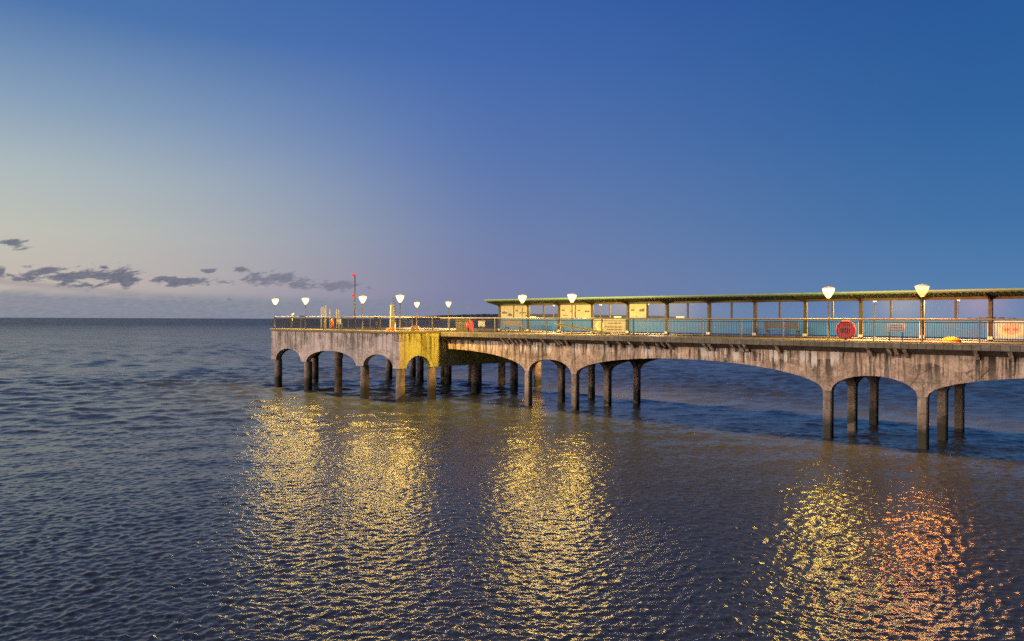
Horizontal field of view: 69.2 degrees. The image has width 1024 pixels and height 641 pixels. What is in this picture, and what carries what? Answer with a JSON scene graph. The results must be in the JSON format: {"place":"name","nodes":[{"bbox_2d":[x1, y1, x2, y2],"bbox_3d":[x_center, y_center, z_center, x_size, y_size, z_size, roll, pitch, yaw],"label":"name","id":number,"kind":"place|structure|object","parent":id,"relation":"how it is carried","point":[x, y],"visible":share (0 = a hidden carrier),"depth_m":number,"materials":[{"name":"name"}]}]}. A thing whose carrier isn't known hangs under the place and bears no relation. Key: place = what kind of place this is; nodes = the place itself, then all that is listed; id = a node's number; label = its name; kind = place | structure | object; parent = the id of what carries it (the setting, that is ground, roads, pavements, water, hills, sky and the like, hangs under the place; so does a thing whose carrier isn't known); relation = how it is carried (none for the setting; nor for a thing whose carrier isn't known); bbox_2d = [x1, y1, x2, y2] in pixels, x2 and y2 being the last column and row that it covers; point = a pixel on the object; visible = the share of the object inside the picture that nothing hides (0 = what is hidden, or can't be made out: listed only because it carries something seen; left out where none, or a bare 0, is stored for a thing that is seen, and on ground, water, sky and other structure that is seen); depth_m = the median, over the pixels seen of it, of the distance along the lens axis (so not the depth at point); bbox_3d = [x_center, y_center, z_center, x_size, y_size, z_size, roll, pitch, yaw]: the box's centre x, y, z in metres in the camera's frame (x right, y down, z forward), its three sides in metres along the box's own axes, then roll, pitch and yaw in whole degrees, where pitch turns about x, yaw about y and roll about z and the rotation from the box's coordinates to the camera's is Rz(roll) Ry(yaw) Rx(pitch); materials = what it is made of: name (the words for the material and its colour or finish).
{"place":"outdoors","nodes":[
{"label":"outdoors","id":0,"kind":"place"},
{"bbox_2d":[0,318,1023,640],"bbox_3d":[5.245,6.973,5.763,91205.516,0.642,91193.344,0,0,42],"label":"sea","id":1,"kind":"structure","parent":0,"point":[182,480],"depth_m":28.54,"materials":[{"name":"blue liquid"}]},
{"bbox_2d":[269,328,1023,448],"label":"pier","id":2,"kind":"structure","parent":1,"relation":"in","point":[925,369],"depth_m":52.10,"materials":[{"name":"grey concrete"}]},
{"bbox_2d":[272,298,278,328],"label":"street lamp","id":3,"kind":"object","parent":2,"relation":"on","point":[275,311],"visible":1,"depth_m":76.47,"materials":[{"name":"grey metal"}]},
{"bbox_2d":[302,297,308,328],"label":"street lamp","id":4,"kind":"object","parent":2,"relation":"on","point":[305,311],"visible":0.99,"depth_m":72.61,"materials":[{"name":"grey metal"}]},
{"bbox_2d":[352,274,355,328],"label":"signal mast","id":5,"kind":"object","parent":2,"relation":"on","point":[353,275],"visible":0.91,"depth_m":79.04,"materials":[{"name":"black metal"}]},
{"bbox_2d":[359,295,365,329],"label":"street lamp","id":6,"kind":"object","parent":2,"relation":"on","point":[362,311],"visible":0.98,"depth_m":66.33,"materials":[{"name":"grey metal"}]},
{"bbox_2d":[390,298,395,328],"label":"post","id":7,"kind":"object","parent":2,"relation":"on","point":[392,306],"visible":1,"depth_m":73.93,"materials":[{"name":"yellow metal"}]},
{"bbox_2d":[396,294,403,330],"bbox_3d":[-9.476,-0.656,62.830,0.700,3.170,0.700,0,0,42],"label":"street lamp","id":8,"kind":"object","parent":2,"relation":"on","point":[399,320],"visible":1,"depth_m":62.79,"materials":[{"name":"grey metal"}]},
{"bbox_2d":[274,316,541,330],"bbox_3d":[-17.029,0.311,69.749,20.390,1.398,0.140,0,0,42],"label":"railing","id":9,"kind":"object","parent":2,"relation":"on","point":[341,318],"visible":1,"depth_m":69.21,"materials":[{"name":"grey metal"}]},
{"bbox_2d":[400,316,439,330],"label":"railing","id":10,"kind":"object","parent":2,"relation":"on","point":[434,324],"visible":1,"depth_m":65.53,"materials":[{"name":"grey metal"}]},
{"bbox_2d":[456,319,469,331],"bbox_3d":[-4.290,0.437,64.640,1.663,1.200,0.100,0,0,42],"label":"slatted screen","id":11,"kind":"object","parent":2,"relation":"on","point":[464,324],"visible":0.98,"depth_m":64.59,"materials":[{"name":"brown wood"}]},
{"bbox_2d":[467,320,473,330],"bbox_3d":[-3.615,0.501,64.117,0.190,1.120,1.000,0,0,25],"label":"lifebuoy case","id":12,"kind":"object","parent":2,"relation":"on","point":[468,325],"visible":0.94,"depth_m":63.88,"materials":[{"name":"red plastic"}]},
{"bbox_2d":[478,320,484,332],"bbox_3d":[-2.573,0.517,62.873,0.780,1.060,0.066,0,0,42],"label":"notice sign","id":13,"kind":"object","parent":2,"relation":"on","point":[481,322],"visible":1,"depth_m":62.84,"materials":[{"name":"white metal"}]},
{"bbox_2d":[519,294,525,332],"bbox_3d":[0.824,-0.520,59.576,0.700,3.170,0.700,0,0,42],"label":"street lamp","id":14,"kind":"object","parent":2,"relation":"on","point":[522,314],"visible":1,"depth_m":59.54,"materials":[{"name":"grey metal"}]},
{"bbox_2d":[568,293,575,333],"bbox_3d":[4.538,-0.501,56.173,0.700,3.170,0.700,0,0,42],"label":"street lamp","id":15,"kind":"object","parent":2,"relation":"on","point":[571,316],"visible":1,"depth_m":56.13,"materials":[{"name":"grey metal"}]},
{"bbox_2d":[554,322,609,333],"bbox_3d":[5.584,0.604,59.579,0.897,0.971,5.935,0,0,-38],"label":"gangway","id":16,"kind":"object","parent":2,"relation":"on","point":[584,328],"visible":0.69,"depth_m":59.33,"materials":[{"name":"metal"}]},
{"bbox_2d":[440,318,1023,342],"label":"railing","id":17,"kind":"object","parent":2,"relation":"on","point":[511,325],"visible":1,"depth_m":47.66,"materials":[{"name":"grey metal"}]},
{"bbox_2d":[994,321,1023,338],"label":"banner","id":18,"kind":"object","parent":17,"relation":"attached to","point":[1019,330],"visible":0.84,"depth_m":43.67,"materials":[{"name":"beige fabric"}]},
{"bbox_2d":[484,288,1023,340],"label":"shelter","id":19,"kind":"object","parent":2,"relation":"on","point":[880,326],"visible":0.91,"depth_m":51.81,"materials":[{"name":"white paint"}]},
{"bbox_2d":[501,306,512,317],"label":"information board","id":20,"kind":"object","parent":19,"relation":"on","point":[506,311],"visible":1,"depth_m":70.91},
{"bbox_2d":[514,306,526,317],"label":"information board","id":21,"kind":"object","parent":19,"relation":"on","point":[517,311],"visible":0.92,"depth_m":69.78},
{"bbox_2d":[560,305,574,317],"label":"information board","id":22,"kind":"object","parent":19,"relation":"on","point":[565,311],"visible":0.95,"depth_m":65.96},
{"bbox_2d":[576,305,590,317],"bbox_3d":[6.238,-0.811,64.772,1.628,1.120,0.028,0,0,42],"label":"information board","id":23,"kind":"object","parent":19,"relation":"on","point":[583,311],"visible":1,"depth_m":64.76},
{"bbox_2d":[594,319,625,331],"bbox_3d":[8.264,0.430,62.879,3.267,1.080,0.034,0,0,42],"label":"banner","id":24,"kind":"object","parent":19,"relation":"attached to","point":[597,327],"visible":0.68,"depth_m":62.74,"materials":[{"name":"yellow fabric"}]},
{"bbox_2d":[629,304,645,317],"bbox_3d":[10.334,-0.789,61.019,1.628,1.120,0.028,0,0,42],"label":"information board","id":25,"kind":"object","parent":19,"relation":"on","point":[637,310],"visible":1,"depth_m":61.02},
{"bbox_2d":[764,322,800,336],"bbox_3d":[18.657,0.594,51.244,2.400,1.105,0.588,0,0,42],"label":"bench","id":26,"kind":"object","parent":2,"relation":"on","point":[795,326],"visible":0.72,"depth_m":50.94,"materials":[{"name":"wood"}]},
{"bbox_2d":[822,286,834,339],"bbox_3d":[18.491,-0.428,43.387,0.700,3.170,0.700,0,0,42],"label":"street lamp","id":27,"kind":"object","parent":2,"relation":"on","point":[828,287],"visible":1,"depth_m":43.35,"materials":[{"name":"grey metal"}]},
{"bbox_2d":[836,321,855,339],"bbox_3d":[19.263,0.600,42.847,1.080,1.200,0.190,0,0,42],"label":"lifebuoy case","id":28,"kind":"object","parent":2,"relation":"on","point":[846,329],"visible":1,"depth_m":42.76,"materials":[{"name":"red plastic"}]},
{"bbox_2d":[887,323,904,340],"bbox_3d":[21.237,0.661,41.054,0.920,1.020,0.066,0,0,42],"label":"notice sign","id":29,"kind":"object","parent":2,"relation":"on","point":[898,327],"visible":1,"depth_m":40.98,"materials":[{"name":"white metal"}]},
{"bbox_2d":[915,284,929,341],"bbox_3d":[22.125,-0.409,40.057,0.700,3.170,0.700,0,0,42],"label":"street lamp","id":30,"kind":"object","parent":2,"relation":"on","point":[922,285],"visible":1,"depth_m":40.02,"materials":[{"name":"grey metal"}]},
{"bbox_2d":[940,337,962,342],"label":"yellow dome","id":31,"kind":"structure","parent":2,"relation":"on","point":[950,338],"depth_m":39.79,"materials":[{"name":"plastic"}]},
{"bbox_2d":[957,300,958,337],"bbox_3d":[28.963,-0.393,48.222,0.700,3.170,0.700,0,0,42],"label":"street lamp","id":32,"kind":"object","parent":2,"relation":"on","point":[958,311],"visible":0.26,"depth_m":48.19,"materials":[{"name":"grey metal"}]},
{"bbox_2d":[0,0,1023,318],"label":"sky","id":33,"kind":"structure","parent":0,"point":[227,159],"materials":[{"name":"blue"}]},
{"bbox_2d":[396,314,675,319],"bbox_3d":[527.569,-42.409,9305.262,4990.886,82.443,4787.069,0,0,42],"label":"hills","id":34,"kind":"structure","parent":0,"point":[536,315],"depth_m":8629.55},
{"bbox_2d":[967,316,1016,318],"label":"woodland","id":35,"kind":"object","parent":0,"point":[994,317],"visible":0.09,"depth_m":2188.41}
]}

